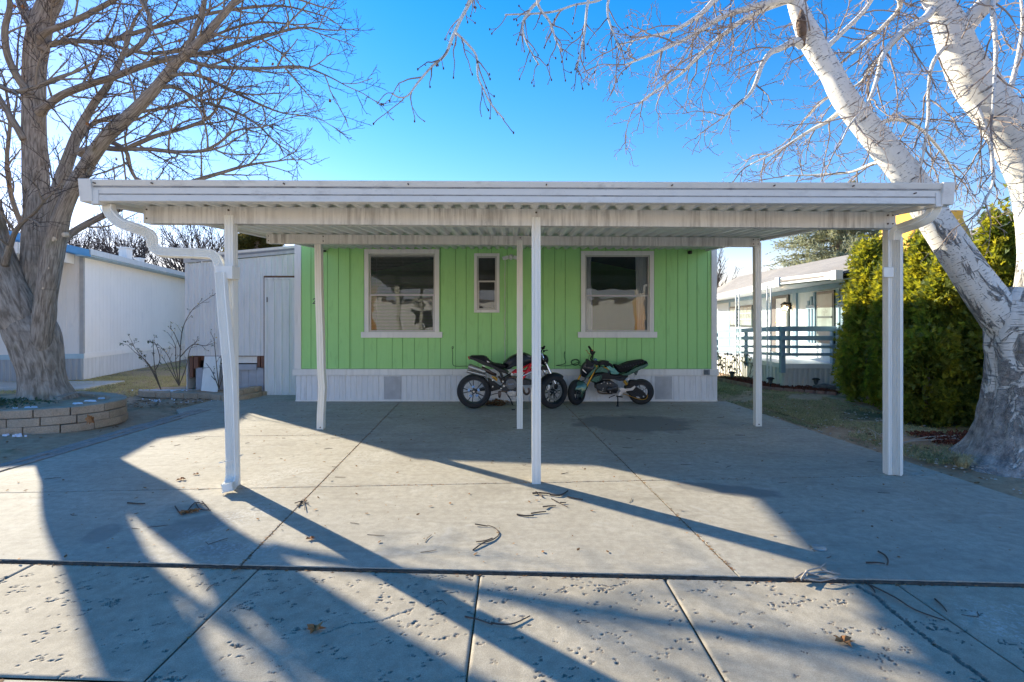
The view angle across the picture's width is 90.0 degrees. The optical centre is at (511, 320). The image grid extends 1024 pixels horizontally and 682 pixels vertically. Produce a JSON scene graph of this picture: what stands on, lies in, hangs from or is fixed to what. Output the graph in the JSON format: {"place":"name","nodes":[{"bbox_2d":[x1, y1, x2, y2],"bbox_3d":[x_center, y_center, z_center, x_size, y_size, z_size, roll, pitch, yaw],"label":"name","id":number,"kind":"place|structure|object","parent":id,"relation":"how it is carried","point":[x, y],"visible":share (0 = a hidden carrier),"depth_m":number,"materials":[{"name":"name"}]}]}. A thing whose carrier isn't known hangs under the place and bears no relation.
{"place":"outdoors","nodes":[
{"label":"outdoors","id":0,"kind":"place"},
{"bbox_2d":[0,381,124,390],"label":"neighbour driveway","id":1,"kind":"structure","parent":0,"point":[84,385],"depth_m":12.29,"materials":[{"name":"concrete"}]},
{"bbox_2d":[0,362,185,397],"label":"lawn","id":2,"kind":"structure","parent":0,"point":[131,380],"depth_m":13.13,"materials":[{"name":"plant"}]},
{"bbox_2d":[483,398,509,405],"bbox_3d":[-0.369,1.510,9.538,0.875,0.097,0.465,0,0,0],"label":"leaf pile","id":3,"kind":"object","parent":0,"point":[495,401],"visible":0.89,"depth_m":9.45,"materials":[{"name":"brown plant"}]},
{"bbox_2d":[0,395,1023,595],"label":"driveway","id":4,"kind":"structure","parent":0,"point":[642,530],"depth_m":4.47,"materials":[{"name":"concrete"}]},
{"bbox_2d":[179,508,201,513],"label":"dead leaf","id":5,"kind":"object","parent":4,"relation":"on","point":[188,511],"visible":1,"depth_m":4.16,"materials":[{"name":"brown plant"}]},
{"bbox_2d":[175,501,208,514],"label":"twig","id":6,"kind":"object","parent":4,"relation":"on","point":[191,505],"visible":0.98,"depth_m":4.25,"materials":[{"name":"brown wood"}]},
{"bbox_2d":[138,386,266,401],"bbox_3d":[-6.510,1.475,10.386,2.702,0.217,0.870,0,0,3],"label":"planter edging","id":7,"kind":"object","parent":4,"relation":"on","point":[250,392],"visible":0.78,"depth_m":10.37,"materials":[{"name":"grey stone"}]},
{"bbox_2d":[150,387,223,393],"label":"bed soil","id":8,"kind":"structure","parent":7,"relation":"in","point":[189,390],"depth_m":10.78,"materials":[{"name":"brown soil"}]},
{"bbox_2d":[120,334,164,389],"bbox_3d":[-7.676,0.849,10.665,0.927,1.168,0.368,0,0,15],"label":"rose bush","id":9,"kind":"object","parent":8,"relation":"on","point":[148,364],"visible":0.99,"depth_m":10.59,"materials":[{"name":"brown plant"}]},
{"bbox_2d":[153,293,216,385],"bbox_3d":[-6.662,0.331,10.571,1.257,2.030,0.424,0,0,0],"label":"rose bush","id":10,"kind":"object","parent":8,"relation":"on","point":[178,381],"visible":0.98,"depth_m":10.56,"materials":[{"name":"brown plant"}]},
{"bbox_2d":[201,356,220,391],"bbox_3d":[-6.260,1.108,10.645,0.438,0.721,0.288,0,0,0],"label":"loose panel","id":11,"kind":"object","parent":8,"relation":"on","point":[209,383],"visible":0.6,"depth_m":10.63,"materials":[{"name":"white paint"}]},
{"bbox_2d":[202,329,222,388],"bbox_3d":[-6.056,0.786,10.495,0.596,1.226,0.238,0,0,27],"label":"rose bush","id":12,"kind":"object","parent":8,"relation":"on","point":[218,385],"visible":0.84,"depth_m":10.50,"materials":[{"name":"brown plant"}]},
{"bbox_2d":[295,499,308,509],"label":"twig","id":13,"kind":"object","parent":4,"relation":"on","point":[303,501],"visible":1,"depth_m":4.35,"materials":[{"name":"brown wood"}]},
{"bbox_2d":[473,523,498,550],"bbox_3d":[-0.187,1.550,3.686,0.191,0.017,0.431,0,0,0],"label":"twig","id":14,"kind":"object","parent":4,"relation":"on","point":[489,539],"visible":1,"depth_m":3.62,"materials":[{"name":"brown wood"}]},
{"bbox_2d":[0,378,1023,681],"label":"leaf litter","id":15,"kind":"object","parent":4,"relation":"on","point":[520,482],"visible":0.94,"depth_m":4.53,"materials":[{"name":"brown plant"}]},
{"bbox_2d":[457,346,567,409],"bbox_3d":[0.009,0.993,9.161,1.982,1.134,0.788,0,0,0],"label":"motorcycle","id":16,"kind":"object","parent":4,"relation":"on","point":[508,386],"visible":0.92,"depth_m":9.03,"materials":[{"name":"metal"}]},
{"bbox_2d":[78,178,955,492],"bbox_3d":[0.125,0.030,7.350,7.690,3.060,5.932,0,0,0],"label":"carport","id":17,"kind":"object","parent":4,"relation":"on","point":[318,216],"visible":0.98,"depth_m":4.87,"materials":[{"name":"metal"}]},
{"bbox_2d":[532,490,567,496],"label":"twig","id":18,"kind":"object","parent":4,"relation":"on","point":[538,493],"visible":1,"depth_m":4.58,"materials":[{"name":"brown wood"}]},
{"bbox_2d":[568,346,653,405],"bbox_3d":[1.798,1.028,9.617,1.629,1.160,0.682,0,0,-13],"label":"motorcycle","id":19,"kind":"object","parent":4,"relation":"on","point":[597,375],"visible":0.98,"depth_m":9.44,"materials":[{"name":"metal"}]},
{"bbox_2d":[794,563,839,581],"bbox_3d":[1.883,1.547,3.123,0.353,0.021,0.157,0,0,-29],"label":"twig","id":20,"kind":"object","parent":4,"relation":"on","point":[803,574],"visible":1,"depth_m":3.12,"materials":[{"name":"brown wood"}]},
{"bbox_2d":[810,544,826,551],"bbox_3d":[2.097,1.553,3.503,0.100,0.014,0.100,0,0,0],"label":"flattened can","id":21,"kind":"object","parent":4,"relation":"on","point":[818,547],"visible":1,"depth_m":3.49,"materials":[{"name":"metal"}]},
{"bbox_2d":[866,550,888,564],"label":"twig","id":22,"kind":"object","parent":4,"relation":"on","point":[880,562],"visible":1,"depth_m":3.28,"materials":[{"name":"brown wood"}]},
{"bbox_2d":[0,564,1023,681],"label":"pavement","id":23,"kind":"structure","parent":0,"point":[109,623],"depth_m":2.62,"materials":[{"name":"concrete"}]},
{"bbox_2d":[307,621,324,633],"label":"dead leaf","id":24,"kind":"object","parent":23,"relation":"on","point":[312,628],"visible":1,"depth_m":2.61,"materials":[{"name":"brown plant"}]},
{"bbox_2d":[0,405,978,630],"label":"twig bits","id":25,"kind":"object","parent":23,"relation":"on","point":[430,535],"visible":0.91,"depth_m":3.87,"materials":[{"name":"brown wood"}]},
{"bbox_2d":[464,615,529,624],"bbox_3d":[-0.077,1.565,2.679,0.350,0.019,0.095,0,0,0],"label":"twig","id":26,"kind":"object","parent":23,"relation":"on","point":[491,623],"visible":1,"depth_m":2.66,"materials":[{"name":"brown wood"}]},
{"bbox_2d":[0,560,1023,587],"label":"joint soil","id":27,"kind":"structure","parent":23,"relation":"on","point":[257,568],"depth_m":3.18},
{"bbox_2d":[834,635,853,646],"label":"dead leaf","id":28,"kind":"object","parent":23,"relation":"on","point":[845,639],"visible":1,"depth_m":2.51,"materials":[{"name":"brown plant"}]},
{"bbox_2d":[865,580,946,620],"bbox_3d":[2.203,1.568,2.898,0.399,0.018,0.251,0,0,41],"label":"twig","id":29,"kind":"object","parent":23,"relation":"on","point":[871,586],"visible":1,"depth_m":2.86,"materials":[{"name":"brown wood"}]},
{"bbox_2d":[0,359,1023,681],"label":"ground","id":30,"kind":"structure","parent":0,"point":[28,445],"depth_m":7.21,"materials":[{"name":"soil"}]},
{"bbox_2d":[2,194,109,251],"bbox_3d":[-22.784,-2.368,23.527,5.135,7.988,4.968,0,0,0],"label":"bare tree","id":31,"kind":"object","parent":30,"relation":"on","point":[13,222],"visible":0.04,"depth_m":24.07,"materials":[{"name":"grey plant"}]},
{"bbox_2d":[0,391,127,434],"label":"retaining wall","id":32,"kind":"structure","parent":30,"relation":"on","point":[111,409],"depth_m":7.32,"materials":[{"name":"beige brick"}]},
{"bbox_2d":[0,394,105,408],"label":"planter soil","id":33,"kind":"structure","parent":32,"relation":"in","point":[68,402],"depth_m":8.04,"materials":[{"name":"brown soil"}]},
{"bbox_2d":[0,397,58,407],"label":"groundcover","id":34,"kind":"object","parent":33,"relation":"on","point":[4,401],"visible":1,"depth_m":7.71,"materials":[{"name":"green plant"}]},
{"bbox_2d":[0,0,403,399],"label":"bare maple tree","id":35,"kind":"object","parent":33,"relation":"on","point":[30,329],"visible":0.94,"depth_m":8.17,"materials":[{"name":"grey plant"}]},
{"bbox_2d":[85,414,94,423],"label":"dead leaf","id":36,"kind":"object","parent":32,"relation":"attached to","point":[89,419],"visible":1,"depth_m":7.14,"materials":[{"name":"brown plant"}]},
{"bbox_2d":[71,225,109,248],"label":"bare tree","id":37,"kind":"object","parent":30,"relation":"on","point":[86,239],"visible":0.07,"depth_m":32.70,"materials":[{"name":"grey plant"}]},
{"bbox_2d":[0,230,185,381],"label":"neighbour house","id":38,"kind":"structure","parent":30,"relation":"on","point":[108,304],"depth_m":14.97,"materials":[{"name":"white"}]},
{"bbox_2d":[117,247,134,262],"bbox_3d":[-12.455,-2.120,16.505,0.338,0.480,0.338,0,0,0],"label":"roof vent","id":39,"kind":"object","parent":38,"relation":"on","point":[126,252],"visible":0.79,"depth_m":16.38,"materials":[{"name":"white metal"}]},
{"bbox_2d":[133,258,145,265],"bbox_3d":[-12.710,-2.010,17.472,0.260,0.260,0.260,0,0,0],"label":"roof vent","id":40,"kind":"object","parent":38,"relation":"on","point":[140,259],"visible":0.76,"depth_m":17.38,"materials":[{"name":"white metal"}]},
{"bbox_2d":[67,218,126,254],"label":"bare tree","id":41,"kind":"object","parent":30,"relation":"on","point":[81,243],"visible":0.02,"depth_m":27.48,"materials":[{"name":"grey plant"}]},
{"bbox_2d":[0,409,209,471],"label":"paver strip","id":42,"kind":"object","parent":30,"relation":"on","point":[13,464],"visible":0.51,"depth_m":6.58,"materials":[{"name":"concrete"}]},
{"bbox_2d":[78,220,156,258],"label":"bare tree","id":43,"kind":"object","parent":30,"relation":"on","point":[111,240],"visible":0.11,"depth_m":29.59,"materials":[{"name":"grey plant"}]},
{"bbox_2d":[2,389,239,436],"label":"snow scraps","id":44,"kind":"object","parent":30,"relation":"on","point":[18,435],"visible":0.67,"depth_m":7.87,"materials":[{"name":"white snow"}]},
{"bbox_2d":[89,210,156,263],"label":"bare tree","id":45,"kind":"object","parent":30,"relation":"on","point":[106,241],"visible":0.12,"depth_m":27.50,"materials":[{"name":"grey plant"}]},
{"bbox_2d":[86,224,184,271],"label":"bare tree","id":46,"kind":"object","parent":30,"relation":"on","point":[142,253],"visible":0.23,"depth_m":24.90,"materials":[{"name":"grey plant"}]},
{"bbox_2d":[135,225,223,271],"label":"bare tree","id":47,"kind":"object","parent":30,"relation":"on","point":[217,248],"visible":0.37,"depth_m":28.36,"materials":[{"name":"brown plant"}]},
{"bbox_2d":[146,225,213,276],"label":"bare tree","id":48,"kind":"object","parent":30,"relation":"on","point":[175,259],"visible":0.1,"depth_m":34.23,"materials":[{"name":"grey plant"}]},
{"bbox_2d":[183,245,295,394],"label":"metal shed","id":49,"kind":"structure","parent":30,"relation":"on","point":[266,319],"depth_m":10.79,"materials":[{"name":"paint"}]},
{"bbox_2d":[264,278,295,394],"bbox_3d":[-4.878,0.327,10.770,0.643,2.468,0.040,0,0,0],"label":"door","id":50,"kind":"structure","parent":49,"relation":"in","point":[279,379],"depth_m":10.77,"materials":[{"name":"metal"}]},
{"bbox_2d":[220,233,285,251],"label":"conifer","id":51,"kind":"object","parent":30,"relation":"on","point":[246,241],"visible":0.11,"depth_m":22.08,"materials":[{"name":"green plant"}]},
{"bbox_2d":[293,244,718,401],"bbox_3d":[-0.121,-0.403,12.818,8.243,3.935,5.865,0,0,0],"label":"mobile home","id":52,"kind":"object","parent":30,"relation":"on","point":[400,323],"visible":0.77,"depth_m":9.94,"materials":[{"name":"green"}]},
{"bbox_2d":[361,249,441,337],"bbox_3d":[-2.136,-0.529,9.969,1.571,1.714,0.142,0,0,0],"label":"window","id":53,"kind":"structure","parent":52,"relation":"in","point":[368,253],"depth_m":9.94,"materials":[{"name":"paint"}]},
{"bbox_2d":[474,253,499,312],"bbox_3d":[-0.488,-0.733,9.953,0.493,1.149,0.085,0,0,0],"label":"window","id":54,"kind":"structure","parent":52,"relation":"in","point":[486,265],"depth_m":9.99,"materials":[{"name":"paint"}]},
{"bbox_2d":[502,254,516,259],"bbox_3d":[-0.019,-1.223,9.885,0.339,0.119,0.108,0,0,0],"label":"flood light","id":55,"kind":"object","parent":52,"relation":"attached to","point":[510,256],"visible":0.94,"depth_m":9.85,"materials":[{"name":"white paint"}]},
{"bbox_2d":[556,352,580,365],"bbox_3d":[1.139,0.739,9.928,0.574,0.284,0.010,0,0,0],"label":"cord","id":56,"kind":"object","parent":52,"relation":"attached to","point":[575,364],"visible":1,"depth_m":9.92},
{"bbox_2d":[578,251,656,337],"bbox_3d":[2.043,-0.522,9.993,1.532,1.700,0.189,0,0,0],"label":"window","id":57,"kind":"structure","parent":52,"relation":"in","point":[644,303],"depth_m":9.94,"materials":[{"name":"paint"}]},
{"bbox_2d":[704,369,709,374],"bbox_3d":[3.757,0.990,9.868,0.110,0.100,0.051,0,0,0],"label":"outlet box","id":58,"kind":"object","parent":52,"relation":"attached to","point":[706,371],"visible":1,"depth_m":9.86,"materials":[{"name":"grey plastic"}]},
{"bbox_2d":[373,0,1023,478],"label":"white aspen tree","id":59,"kind":"object","parent":30,"relation":"on","point":[981,88],"visible":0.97,"depth_m":5.65,"materials":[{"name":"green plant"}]},
{"bbox_2d":[717,351,735,378],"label":"rose bush","id":60,"kind":"object","parent":30,"relation":"on","point":[721,365],"visible":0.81,"depth_m":13.05,"materials":[{"name":"brown plant"}]},
{"bbox_2d":[717,248,741,287],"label":"bare tree","id":61,"kind":"object","parent":30,"relation":"on","point":[719,276],"visible":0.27,"depth_m":29.47,"materials":[{"name":"grey plant"}]},
{"bbox_2d":[735,291,739,375],"bbox_3d":[6.150,0.370,13.960,0.114,2.380,0.024,0,0,0],"label":"porch post","id":62,"kind":"object","parent":30,"relation":"on","point":[736,330],"visible":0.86,"depth_m":13.95,"materials":[{"name":"white wood"}]},
{"bbox_2d":[728,354,752,379],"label":"rose bush","id":63,"kind":"object","parent":30,"relation":"on","point":[744,362],"visible":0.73,"depth_m":12.84,"materials":[{"name":"brown plant"}]},
{"bbox_2d":[766,286,771,382],"bbox_3d":[6.150,0.360,12.250,0.114,2.400,0.024,0,0,0],"label":"porch post","id":64,"kind":"object","parent":30,"relation":"on","point":[767,337],"visible":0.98,"depth_m":12.25,"materials":[{"name":"white wood"}]},
{"bbox_2d":[766,377,774,386],"bbox_3d":[5.887,1.420,11.660,0.164,0.280,0.164,0,0,0],"label":"path light","id":65,"kind":"object","parent":30,"relation":"on","point":[770,380],"visible":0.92,"depth_m":11.62,"materials":[{"name":"black plastic"}]},
{"bbox_2d":[717,326,835,386],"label":"porch deck","id":66,"kind":"structure","parent":30,"relation":"on","point":[782,360],"depth_m":11.83,"materials":[{"name":"blue wood"}]},
{"bbox_2d":[717,377,836,394],"bbox_3d":[5.754,1.508,11.831,0.562,0.104,3.217,0,0,-25],"label":"porch edging","id":67,"kind":"object","parent":30,"relation":"on","point":[733,382],"visible":0.75,"depth_m":11.18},
{"bbox_2d":[812,378,819,384],"bbox_3d":[6.824,1.420,11.492,0.164,0.280,0.164,0,0,0],"label":"path light","id":68,"kind":"object","parent":30,"relation":"on","point":[816,380],"visible":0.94,"depth_m":11.45,"materials":[{"name":"black plastic"}]},
{"bbox_2d":[761,180,881,284],"bbox_3d":[14.055,-2.124,21.431,7.030,7.373,6.848,0,0,28],"label":"spruce tree","id":69,"kind":"object","parent":30,"relation":"on","point":[840,242],"visible":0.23,"depth_m":21.16,"materials":[{"name":"green plant"}]},
{"bbox_2d":[812,384,836,389],"bbox_3d":[6.984,1.510,11.451,0.545,0.218,0.258,0,0,0],"label":"rock","id":70,"kind":"object","parent":30,"relation":"on","point":[829,386],"visible":0.52,"depth_m":11.37,"materials":[{"name":"grey stone"}]},
{"bbox_2d":[718,376,967,444],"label":"mulch","id":71,"kind":"object","parent":30,"relation":"on","point":[946,439],"visible":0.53,"depth_m":6.85,"materials":[{"name":"brown wood"}]},
{"bbox_2d":[717,231,977,387],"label":"porch house","id":72,"kind":"structure","parent":30,"relation":"on","point":[814,301],"depth_m":13.96,"materials":[{"name":"white wood"}]},
{"bbox_2d":[729,306,737,326],"bbox_3d":[8.753,-0.165,20.229,0.052,0.790,1.103,0,0,9],"label":"window","id":73,"kind":"structure","parent":72,"relation":"in","point":[731,309],"depth_m":20.30,"materials":[{"name":"white glass"}]},
{"bbox_2d":[740,305,752,326],"bbox_3d":[8.496,-0.165,18.604,0.052,0.790,1.559,0,0,9],"label":"window","id":74,"kind":"structure","parent":72,"relation":"in","point":[746,311],"depth_m":18.45,"materials":[{"name":"beige glass"}]},
{"bbox_2d":[772,295,789,352],"bbox_3d":[7.930,0.110,15.234,0.118,1.700,1.468,0,0,9],"label":"door","id":75,"kind":"structure","parent":72,"relation":"in","point":[779,317],"depth_m":15.13,"materials":[{"name":"white metal"}]},
{"bbox_2d":[780,302,791,310],"bbox_3d":[7.686,-0.400,14.352,0.304,0.260,0.199,0,0,15],"label":"porch lamp","id":76,"kind":"object","parent":72,"relation":"attached to","point":[788,305],"visible":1,"depth_m":14.34,"materials":[{"name":"black plastic"}]},
{"bbox_2d":[816,290,835,343],"bbox_3d":[7.487,-0.090,12.240,0.060,1.240,0.921,0,0,9],"label":"window","id":77,"kind":"structure","parent":72,"relation":"in","point":[825,300],"depth_m":12.18,"materials":[{"name":"white glass"}]},
{"bbox_2d":[879,210,970,250],"bbox_3d":[8.120,-1.565,10.148,1.147,1.050,1.129,0,0,0],"label":"roof cooler","id":78,"kind":"object","parent":72,"relation":"on","point":[958,214],"visible":0.1,"depth_m":9.77,"materials":[{"name":"yellow paint"}]},
{"bbox_2d":[829,243,866,397],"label":"arborvitae","id":79,"kind":"object","parent":30,"relation":"on","point":[840,334],"visible":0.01,"depth_m":10.61,"materials":[{"name":"green plant"}]},
{"bbox_2d":[830,230,881,406],"bbox_3d":[6.699,-0.008,9.524,1.337,3.516,1.261,0,0,0],"label":"arborvitae","id":80,"kind":"object","parent":30,"relation":"on","point":[865,260],"visible":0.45,"depth_m":9.51,"materials":[{"name":"green plant"}]},
{"bbox_2d":[851,238,913,410],"bbox_3d":[6.653,0.198,8.813,1.272,3.294,1.194,0,0,-34],"label":"arborvitae","id":81,"kind":"object","parent":30,"relation":"on","point":[874,351],"visible":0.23,"depth_m":8.88,"materials":[{"name":"green plant"}]},
{"bbox_2d":[768,404,1023,493],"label":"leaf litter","id":82,"kind":"object","parent":30,"relation":"on","point":[904,435],"visible":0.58,"depth_m":7.07,"materials":[{"name":"brown plant"}]},
{"bbox_2d":[876,228,946,386],"bbox_3d":[6.782,0.069,8.383,1.432,3.527,1.343,0,0,0],"label":"arborvitae","id":83,"kind":"object","parent":30,"relation":"on","point":[918,244],"visible":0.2,"depth_m":8.32,"materials":[{"name":"green plant"}]},
{"bbox_2d":[875,315,981,427],"bbox_3d":[6.293,0.866,7.758,1.370,1.944,1.372,0,0,0],"label":"arborvitae","id":84,"kind":"object","parent":30,"relation":"on","point":[916,349],"visible":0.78,"depth_m":7.44,"materials":[{"name":"green plant"}]},
{"bbox_2d":[903,434,960,443],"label":"twig","id":85,"kind":"object","parent":30,"relation":"on","point":[916,440],"visible":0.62,"depth_m":6.42,"materials":[{"name":"brown wood"}]},
{"bbox_2d":[908,243,982,426],"bbox_3d":[6.670,0.222,7.832,1.390,3.056,1.347,0,0,-31],"label":"arborvitae","id":86,"kind":"object","parent":30,"relation":"on","point":[937,293],"visible":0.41,"depth_m":7.64,"materials":[{"name":"green plant"}]},
{"bbox_2d":[938,452,981,468],"bbox_3d":[4.801,1.486,5.452,0.426,0.147,0.397,0,0,0],"label":"grass tuft","id":87,"kind":"object","parent":30,"relation":"on","point":[963,461],"visible":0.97,"depth_m":5.42,"materials":[{"name":"plant"}]},
{"bbox_2d":[954,184,1016,424],"bbox_3d":[6.951,-0.095,7.338,1.309,3.832,1.372,0,0,0],"label":"arborvitae","id":88,"kind":"object","parent":30,"relation":"on","point":[1001,261],"visible":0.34,"depth_m":7.23,"materials":[{"name":"green plant"}]},
{"bbox_2d":[0,0,1023,285],"label":"sky","id":89,"kind":"structure","parent":0,"point":[561,133],"materials":[{"name":"blue"}]},
{"bbox_2d":[717,375,962,464],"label":"lawn","id":90,"kind":"structure","parent":0,"point":[774,407],"depth_m":8.41,"materials":[{"name":"green plant"}]}
]}

